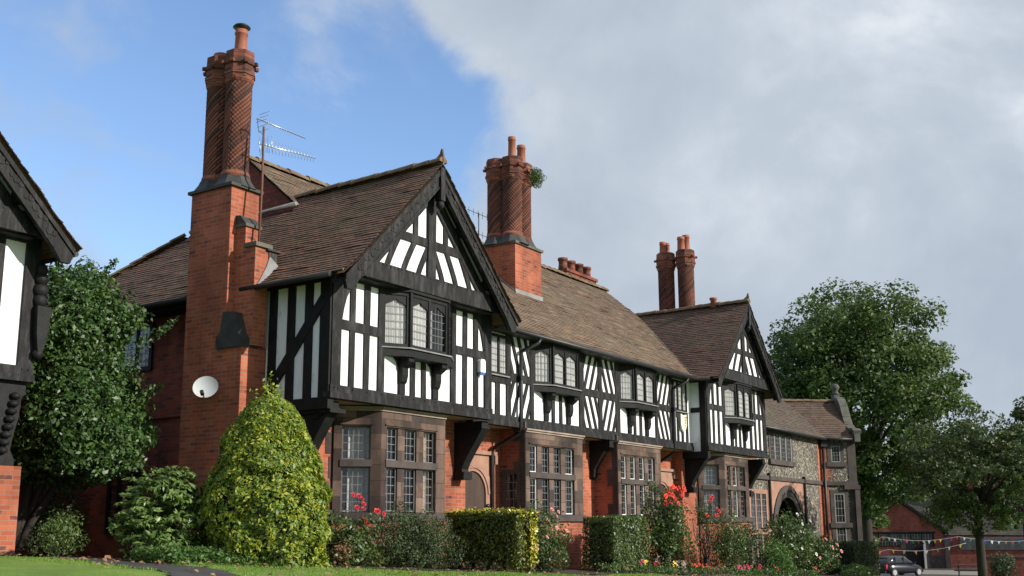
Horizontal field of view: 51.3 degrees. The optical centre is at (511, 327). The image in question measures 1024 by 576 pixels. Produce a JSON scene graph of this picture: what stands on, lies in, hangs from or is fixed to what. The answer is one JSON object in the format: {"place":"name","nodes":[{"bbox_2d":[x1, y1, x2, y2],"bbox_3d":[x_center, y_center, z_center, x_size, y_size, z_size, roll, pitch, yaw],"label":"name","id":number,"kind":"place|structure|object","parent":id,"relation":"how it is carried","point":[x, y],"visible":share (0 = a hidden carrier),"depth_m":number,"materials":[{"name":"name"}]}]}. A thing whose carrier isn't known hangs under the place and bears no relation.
{"place":"outdoors","nodes":[
{"label":"outdoors","id":0,"kind":"place"},
{"bbox_2d":[19,556,239,575],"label":"path","id":1,"kind":"structure","parent":0,"point":[179,570],"depth_m":13.03,"materials":[{"name":"grey concrete"}]},
{"bbox_2d":[0,555,741,575],"bbox_3d":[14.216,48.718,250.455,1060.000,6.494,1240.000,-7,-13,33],"label":"lawn","id":2,"kind":"structure","parent":0,"point":[10,566],"depth_m":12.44,"materials":[{"name":"green plant"}]},
{"bbox_2d":[0,131,82,556],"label":"gabled cottage","id":3,"kind":"structure","parent":2,"relation":"on","point":[36,236],"depth_m":16.45,"materials":[{"name":"white paint"}]},
{"bbox_2d":[19,478,73,556],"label":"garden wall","id":4,"kind":"structure","parent":2,"relation":"on","point":[23,552],"depth_m":22.21,"materials":[{"name":"red brick"}]},
{"bbox_2d":[23,484,90,556],"bbox_3d":[-8.621,3.549,19.787,1.236,1.532,1.845,-7,-13,33],"label":"dark shrub","id":5,"kind":"object","parent":2,"relation":"on","point":[54,499],"visible":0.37,"depth_m":19.71,"materials":[{"name":"green plant"}]},
{"bbox_2d":[33,509,89,557],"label":"round shrub","id":6,"kind":"object","parent":2,"relation":"on","point":[56,542],"visible":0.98,"depth_m":18.46,"materials":[{"name":"green plant"}]},
{"bbox_2d":[10,255,178,556],"bbox_3d":[-7.926,1.373,19.227,2.947,5.812,2.923,-7,-13,33],"label":"evergreen tree","id":7,"kind":"object","parent":2,"relation":"on","point":[80,411],"visible":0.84,"depth_m":18.73,"materials":[{"name":"green plant"}]},
{"bbox_2d":[119,506,190,556],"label":"round shrub","id":8,"kind":"object","parent":2,"relation":"on","point":[131,535],"visible":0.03,"depth_m":18.26,"materials":[{"name":"green plant"}]},
{"bbox_2d":[106,466,210,561],"bbox_3d":[-5.072,2.789,15.459,1.484,1.573,1.120,2,-11,-13],"label":"rhododendron","id":9,"kind":"object","parent":2,"relation":"on","point":[169,492],"visible":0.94,"depth_m":15.28,"materials":[{"name":"green plant"}]},
{"bbox_2d":[123,545,294,567],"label":"ground cover","id":10,"kind":"object","parent":2,"relation":"on","point":[189,554],"visible":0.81,"depth_m":14.76,"materials":[{"name":"green plant"}]},
{"bbox_2d":[191,371,334,568],"bbox_3d":[-3.697,2.209,16.149,2.125,3.137,2.242,-7,-13,33],"label":"clipped cone","id":11,"kind":"object","parent":2,"relation":"on","point":[271,496],"visible":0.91,"depth_m":15.45,"materials":[{"name":"green plant"}]},
{"bbox_2d":[70,23,521,565],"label":"gabled cottage","id":12,"kind":"structure","parent":2,"relation":"on","point":[359,317],"depth_m":20.43,"materials":[{"name":"red brick"}]},
{"bbox_2d":[104,469,143,533],"bbox_3d":[-7.925,3.559,21.783,1.100,1.300,0.080,-7,-13,33],"label":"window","id":13,"kind":"structure","parent":12,"relation":"in","point":[119,483],"depth_m":21.89,"materials":[{"name":"glass"}]},
{"bbox_2d":[118,322,154,373],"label":"window","id":14,"kind":"structure","parent":12,"relation":"in","point":[145,363],"depth_m":22.09,"materials":[{"name":"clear glass"}]},
{"bbox_2d":[193,376,217,397],"bbox_3d":[-5.490,1.067,19.210,0.366,0.406,0.482,-10,-14,41],"label":"satellite dish","id":15,"kind":"object","parent":12,"relation":"attached to","point":[205,386],"visible":1,"depth_m":19.23,"materials":[{"name":"grey paint"}]},
{"bbox_2d":[256,111,315,241],"bbox_3d":[-4.460,-2.753,20.816,0.383,2.721,1.467,-7,-13,33],"label":"television aerial","id":16,"kind":"object","parent":12,"relation":"attached to","point":[262,172],"visible":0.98,"depth_m":20.46,"materials":[{"name":"metal"}]},
{"bbox_2d":[325,406,448,565],"bbox_3d":[-2.209,3.423,20.629,0.843,3.585,3.427,-7,-13,33],"label":"bay window","id":17,"kind":"structure","parent":12,"relation":"in","point":[383,455],"depth_m":20.05,"materials":[{"name":"red stone"}]},
{"bbox_2d":[382,288,453,399],"bbox_3d":[-1.724,0.353,20.859,0.421,2.000,2.344,-7,-13,33],"label":"oriel window","id":18,"kind":"structure","parent":12,"relation":"in","point":[417,325],"depth_m":20.57,"materials":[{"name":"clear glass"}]},
{"bbox_2d":[477,359,485,374],"bbox_3d":[-0.644,0.833,22.544,0.085,0.335,0.180,-7,-13,33],"label":"alarm box","id":19,"kind":"object","parent":12,"relation":"attached to","point":[481,366],"visible":1,"depth_m":22.50,"materials":[{"name":"white paint"}]},
{"bbox_2d":[0,553,779,575],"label":"fallen leaves","id":20,"kind":"object","parent":2,"relation":"on","point":[159,561],"visible":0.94,"depth_m":14.83,"materials":[{"name":"brown plant"}]},
{"bbox_2d":[113,136,697,568],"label":"row cottages","id":21,"kind":"structure","parent":2,"relation":"on","point":[591,392],"depth_m":28.05,"materials":[{"name":"white paint"}]},
{"bbox_2d":[465,471,484,564],"bbox_3d":[-0.896,4.689,23.499,0.012,3.040,1.000,-7,-13,33],"label":"door","id":22,"kind":"structure","parent":21,"relation":"in","point":[474,488],"depth_m":23.79,"materials":[{"name":"brown wood"}]},
{"bbox_2d":[467,208,486,238],"bbox_3d":[-1.185,-1.265,37.852,0.036,6.030,1.400,-7,-13,33],"label":"rooftop aerial","id":23,"kind":"object","parent":21,"relation":"attached to","point":[478,221],"visible":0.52,"depth_m":38.32,"materials":[{"name":"black metal"}]},
{"bbox_2d":[492,333,509,377],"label":"window","id":24,"kind":"structure","parent":21,"relation":"in","point":[499,342],"depth_m":24.10,"materials":[{"name":"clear glass"}]},
{"bbox_2d":[502,469,520,518],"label":"window","id":25,"kind":"structure","parent":21,"relation":"in","point":[510,487],"depth_m":24.46,"materials":[{"name":"glass"}]},
{"bbox_2d":[525,166,546,188],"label":"chimney weed","id":26,"kind":"object","parent":21,"relation":"on","point":[536,177],"visible":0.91,"depth_m":29.73,"materials":[{"name":"green plant"}]},
{"bbox_2d":[500,422,585,568],"bbox_3d":[0.773,4.546,25.363,0.785,4.390,2.660,-7,-13,33],"label":"bay window","id":27,"kind":"structure","parent":21,"relation":"in","point":[550,463],"depth_m":25.36,"materials":[{"name":"red stone"}]},
{"bbox_2d":[533,342,581,423],"bbox_3d":[1.208,1.375,26.017,0.411,1.860,2.304,-7,-13,33],"label":"oriel window","id":28,"kind":"structure","parent":21,"relation":"in","point":[556,370],"depth_m":25.68,"materials":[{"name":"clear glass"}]},
{"bbox_2d":[594,435,662,567],"bbox_3d":[3.233,5.211,28.981,0.785,4.390,2.610,-7,-13,33],"label":"bay window","id":29,"kind":"structure","parent":21,"relation":"in","point":[619,484],"depth_m":28.47,"materials":[{"name":"red stone"}]},
{"bbox_2d":[619,364,658,435],"bbox_3d":[3.598,2.021,29.532,0.411,1.860,2.304,-7,-13,33],"label":"oriel window","id":30,"kind":"structure","parent":21,"relation":"in","point":[637,384],"depth_m":29.10,"materials":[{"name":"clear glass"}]},
{"bbox_2d":[672,379,688,413],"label":"window","id":31,"kind":"structure","parent":21,"relation":"in","point":[680,392],"depth_m":31.95,"materials":[{"name":"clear glass"}]},
{"bbox_2d":[679,414,686,431],"bbox_3d":[5.123,2.850,31.829,0.062,0.540,0.400,-7,-13,33],"label":"shield plaque","id":32,"kind":"object","parent":21,"relation":"attached to","point":[683,422],"visible":1,"depth_m":31.77,"materials":[{"name":"white paint"}]},
{"bbox_2d":[309,564,845,575],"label":"flower bed","id":33,"kind":"object","parent":2,"relation":"on","point":[575,571],"visible":0.23,"depth_m":21.13,"materials":[{"name":"soil"}]},
{"bbox_2d":[311,492,390,567],"bbox_3d":[-2.594,3.264,17.095,1.229,1.305,1.517,-7,-13,33],"label":"rose bush","id":34,"kind":"object","parent":33,"relation":"on","point":[349,544],"visible":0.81,"depth_m":16.83,"materials":[{"name":"green plant"}]},
{"bbox_2d":[363,500,455,569],"bbox_3d":[-1.767,3.553,18.135,1.501,1.234,1.909,-7,-13,33],"label":"dark shrub","id":35,"kind":"object","parent":33,"relation":"on","point":[396,550],"visible":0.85,"depth_m":17.84,"materials":[{"name":"green plant"}]},
{"bbox_2d":[391,511,468,568],"bbox_3d":[-1.528,3.805,18.962,1.392,1.095,1.497,-7,-13,33],"label":"dark shrub","id":36,"kind":"object","parent":33,"relation":"on","point":[459,553],"visible":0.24,"depth_m":18.86,"materials":[{"name":"green plant"}]},
{"bbox_2d":[444,505,538,573],"bbox_3d":[-0.399,3.887,19.452,1.824,1.310,0.741,-7,-13,33],"label":"clipped hedge","id":37,"kind":"object","parent":33,"relation":"on","point":[493,536],"visible":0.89,"depth_m":19.19,"materials":[{"name":"green plant"}]},
{"bbox_2d":[521,511,572,572],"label":"rose bush","id":38,"kind":"object","parent":33,"relation":"on","point":[544,548],"visible":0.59,"depth_m":20.64,"materials":[{"name":"green plant"}]},
{"bbox_2d":[526,499,568,566],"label":"rose bush","id":39,"kind":"object","parent":33,"relation":"on","point":[556,513],"visible":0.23,"depth_m":21.95,"materials":[{"name":"green plant"}]},
{"bbox_2d":[580,514,651,572],"bbox_3d":[2.435,5.062,24.773,1.033,1.446,1.931,-7,-13,33],"label":"clipped hedge","id":40,"kind":"object","parent":33,"relation":"on","point":[615,538],"visible":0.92,"depth_m":24.27,"materials":[{"name":"green plant"}]},
{"bbox_2d":[630,559,643,572],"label":"bedding plant","id":41,"kind":"object","parent":33,"relation":"on","point":[642,560],"visible":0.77,"depth_m":23.66,"materials":[{"name":"green plant"}]},
{"bbox_2d":[638,560,651,573],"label":"bedding plant","id":42,"kind":"object","parent":33,"relation":"on","point":[646,561],"visible":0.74,"depth_m":23.87,"materials":[{"name":"green plant"}]},
{"bbox_2d":[647,561,664,572],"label":"bedding plant","id":43,"kind":"object","parent":33,"relation":"on","point":[652,570],"visible":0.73,"depth_m":24.65,"materials":[{"name":"green plant"}]},
{"bbox_2d":[644,556,685,571],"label":"flowers","id":44,"kind":"object","parent":33,"relation":"on","point":[670,561],"visible":0.04,"depth_m":28.60,"materials":[{"name":"plant"}]},
{"bbox_2d":[640,479,701,573],"bbox_3d":[3.785,4.877,26.063,1.523,2.367,1.341,5,-12,-28],"label":"rose bush","id":45,"kind":"object","parent":33,"relation":"on","point":[665,526],"visible":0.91,"depth_m":25.77,"materials":[{"name":"green plant"}]},
{"bbox_2d":[664,561,678,573],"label":"bedding plant","id":46,"kind":"object","parent":33,"relation":"on","point":[672,567],"visible":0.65,"depth_m":25.12,"materials":[{"name":"green plant"}]},
{"bbox_2d":[685,564,697,573],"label":"bedding plant","id":47,"kind":"object","parent":33,"relation":"on","point":[690,571],"visible":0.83,"depth_m":25.87,"materials":[{"name":"green plant"}]},
{"bbox_2d":[690,563,703,574],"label":"bedding plant","id":48,"kind":"object","parent":33,"relation":"on","point":[700,570],"visible":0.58,"depth_m":26.26,"materials":[{"name":"green plant"}]},
{"bbox_2d":[692,495,720,565],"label":"rose bush","id":49,"kind":"object","parent":33,"relation":"on","point":[707,512],"visible":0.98,"depth_m":29.35,"materials":[{"name":"green plant"}]},
{"bbox_2d":[701,564,712,575],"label":"bedding plant","id":50,"kind":"object","parent":33,"relation":"on","point":[710,568],"visible":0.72,"depth_m":26.70,"materials":[{"name":"green plant"}]},
{"bbox_2d":[595,562,821,575],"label":"border foliage","id":51,"kind":"object","parent":33,"relation":"on","point":[665,571],"visible":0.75,"depth_m":25.98,"materials":[{"name":"green plant"}]},
{"bbox_2d":[694,508,754,573],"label":"leafy shrub","id":52,"kind":"object","parent":33,"relation":"on","point":[730,543],"visible":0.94,"depth_m":29.64,"materials":[{"name":"green plant"}]},
{"bbox_2d":[731,565,742,575],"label":"bedding plant","id":53,"kind":"object","parent":33,"relation":"on","point":[740,568],"visible":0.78,"depth_m":28.11,"materials":[{"name":"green plant"}]},
{"bbox_2d":[717,515,765,570],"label":"leafy shrub","id":54,"kind":"object","parent":33,"relation":"on","point":[755,542],"visible":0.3,"depth_m":31.38,"materials":[{"name":"green plant"}]},
{"bbox_2d":[736,565,751,575],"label":"bedding plant","id":55,"kind":"object","parent":33,"relation":"on","point":[745,571],"visible":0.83,"depth_m":28.37,"materials":[{"name":"green plant"}]},
{"bbox_2d":[751,564,763,575],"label":"bedding plant","id":56,"kind":"object","parent":33,"relation":"on","point":[759,570],"visible":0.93,"depth_m":29.19,"materials":[{"name":"green plant"}]},
{"bbox_2d":[768,565,780,575],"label":"bedding plant","id":57,"kind":"object","parent":33,"relation":"on","point":[774,573],"visible":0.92,"depth_m":30.02,"materials":[{"name":"green plant"}]},
{"bbox_2d":[756,537,798,574],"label":"leafy shrub","id":58,"kind":"object","parent":33,"relation":"on","point":[777,559],"visible":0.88,"depth_m":31.56,"materials":[{"name":"green plant"}]},
{"bbox_2d":[756,507,818,573],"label":"rose bush","id":59,"kind":"object","parent":33,"relation":"on","point":[788,534],"visible":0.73,"depth_m":34.18,"materials":[{"name":"green plant"}]},
{"bbox_2d":[810,567,819,575],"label":"bedding plant","id":60,"kind":"object","parent":33,"relation":"on","point":[814,573],"visible":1,"depth_m":32.65,"materials":[{"name":"green plant"}]},
{"bbox_2d":[799,529,842,574],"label":"rose bush","id":61,"kind":"object","parent":33,"relation":"on","point":[823,560],"visible":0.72,"depth_m":35.69,"materials":[{"name":"green plant"}]},
{"bbox_2d":[824,540,880,575],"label":"clipped hedge","id":62,"kind":"object","parent":33,"relation":"on","point":[860,552],"visible":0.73,"depth_m":38.69,"materials":[{"name":"green plant"}]},
{"bbox_2d":[840,562,875,575],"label":"shrub","id":63,"kind":"object","parent":33,"relation":"on","point":[859,570],"visible":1,"depth_m":36.34,"materials":[{"name":"green plant"}]},
{"bbox_2d":[635,235,783,571],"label":"gabled cottage","id":64,"kind":"structure","parent":2,"relation":"on","point":[718,350],"depth_m":34.06,"materials":[{"name":"white paint"}]},
{"bbox_2d":[695,453,751,571],"bbox_3d":[6.881,6.273,33.924,0.843,4.385,3.427,-7,-13,33],"label":"bay window","id":65,"kind":"structure","parent":64,"relation":"in","point":[724,476],"depth_m":33.32,"materials":[{"name":"red stone"}]},
{"bbox_2d":[723,382,754,447],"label":"oriel window","id":66,"kind":"structure","parent":64,"relation":"in","point":[737,396],"depth_m":33.77,"materials":[{"name":"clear glass"}]},
{"bbox_2d":[748,384,862,574],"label":"pebbledashed cottage","id":67,"kind":"structure","parent":2,"relation":"on","point":[810,472],"depth_m":42.13,"materials":[{"name":"grey stone"}]},
{"bbox_2d":[749,489,771,534],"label":"window","id":68,"kind":"structure","parent":67,"relation":"in","point":[759,513],"depth_m":36.66,"materials":[{"name":"stone"}]},
{"bbox_2d":[751,534,769,571],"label":"window","id":69,"kind":"structure","parent":67,"relation":"in","point":[760,561],"depth_m":36.31,"materials":[{"name":"stone"}]},
{"bbox_2d":[767,429,795,466],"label":"window","id":70,"kind":"structure","parent":67,"relation":"in","point":[780,444],"depth_m":38.98,"materials":[{"name":"glass"}]},
{"bbox_2d":[826,442,846,466],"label":"window","id":71,"kind":"structure","parent":67,"relation":"in","point":[835,450],"depth_m":42.79,"materials":[{"name":"stone"}]},
{"bbox_2d":[830,490,852,527],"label":"window","id":72,"kind":"structure","parent":67,"relation":"in","point":[840,517],"depth_m":42.39,"materials":[{"name":"stone"}]},
{"bbox_2d":[832,528,850,541],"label":"window","id":73,"kind":"structure","parent":67,"relation":"in","point":[844,534],"depth_m":42.22,"materials":[{"name":"stone"}]},
{"bbox_2d":[765,277,989,575],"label":"broadleaf tree","id":74,"kind":"object","parent":2,"relation":"on","point":[861,330],"visible":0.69,"depth_m":56.51,"materials":[{"name":"green plant"}]},
{"bbox_2d":[870,471,890,546],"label":"broadleaf tree","id":75,"kind":"object","parent":2,"relation":"on","point":[881,520],"visible":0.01,"depth_m":65.42,"materials":[{"name":"green plant"}]},
{"bbox_2d":[871,465,1023,568],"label":"brick hall","id":76,"kind":"structure","parent":2,"relation":"on","point":[905,523],"depth_m":96.33,"materials":[{"name":"red brick"}]},
{"bbox_2d":[906,540,923,567],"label":"doorway","id":77,"kind":"structure","parent":76,"relation":"in","point":[911,555],"depth_m":96.21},
{"bbox_2d":[875,543,964,554],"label":"bunting","id":78,"kind":"object","parent":76,"relation":"hanging from","point":[926,551],"visible":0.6,"depth_m":92.97,"materials":[{"name":"multicoloured fabric"}]},
{"bbox_2d":[923,543,926,568],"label":"post","id":79,"kind":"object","parent":76,"relation":"in","point":[924,545],"depth_m":95.39,"materials":[{"name":"metal"}]},
{"bbox_2d":[879,536,1020,544],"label":"bunting","id":80,"kind":"object","parent":76,"relation":"hanging from","point":[946,539],"visible":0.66,"depth_m":93.16,"materials":[{"name":"multicoloured fabric"}]},
{"bbox_2d":[895,408,1023,575],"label":"street tree","id":81,"kind":"object","parent":2,"relation":"on","point":[976,501],"visible":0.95,"depth_m":36.75,"materials":[{"name":"green plant"}]},
{"bbox_2d":[969,396,1023,476],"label":"street tree","id":82,"kind":"object","parent":2,"relation":"on","point":[1017,414],"visible":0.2,"depth_m":49.47,"materials":[{"name":"green plant"}]},
{"bbox_2d":[972,442,1022,480],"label":"background tree","id":83,"kind":"object","parent":2,"relation":"on","point":[992,459],"visible":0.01,"depth_m":105.82,"materials":[{"name":"green plant"}]},
{"bbox_2d":[987,551,1018,575],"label":"dark shrub","id":84,"kind":"object","parent":2,"relation":"on","point":[1004,568],"visible":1,"depth_m":77.74,"materials":[{"name":"green plant"}]},
{"bbox_2d":[986,556,1023,575],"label":"boundary wall","id":85,"kind":"structure","parent":2,"relation":"on","point":[1019,561],"depth_m":79.78,"materials":[{"name":"brick"}]},
{"bbox_2d":[991,474,1023,533],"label":"sapling","id":86,"kind":"object","parent":2,"relation":"on","point":[1019,518],"visible":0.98,"depth_m":34.82,"materials":[{"name":"green plant"}]},
{"bbox_2d":[0,0,1023,483],"label":"sky","id":87,"kind":"structure","parent":0,"point":[796,145],"materials":[{"name":"blue"}]},
{"bbox_2d":[880,568,977,575],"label":"road","id":88,"kind":"structure","parent":0,"point":[882,574],"depth_m":83.85,"materials":[{"name":"grey asphalt"}]},
{"bbox_2d":[876,555,922,575],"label":"parked car","id":89,"kind":"object","parent":88,"relation":"on","point":[893,565],"visible":0.77,"depth_m":77.02,"materials":[{"name":"black paint"}]},
{"bbox_2d":[908,570,977,574],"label":"pavement","id":90,"kind":"structure","parent":0,"point":[949,572],"depth_m":86.90,"materials":[{"name":"grey concrete"}]},
{"bbox_2d":[954,565,976,575],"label":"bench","id":91,"kind":"object","parent":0,"point":[958,570],"visible":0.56,"depth_m":64.36,"materials":[{"name":"brown wood"}]}
]}

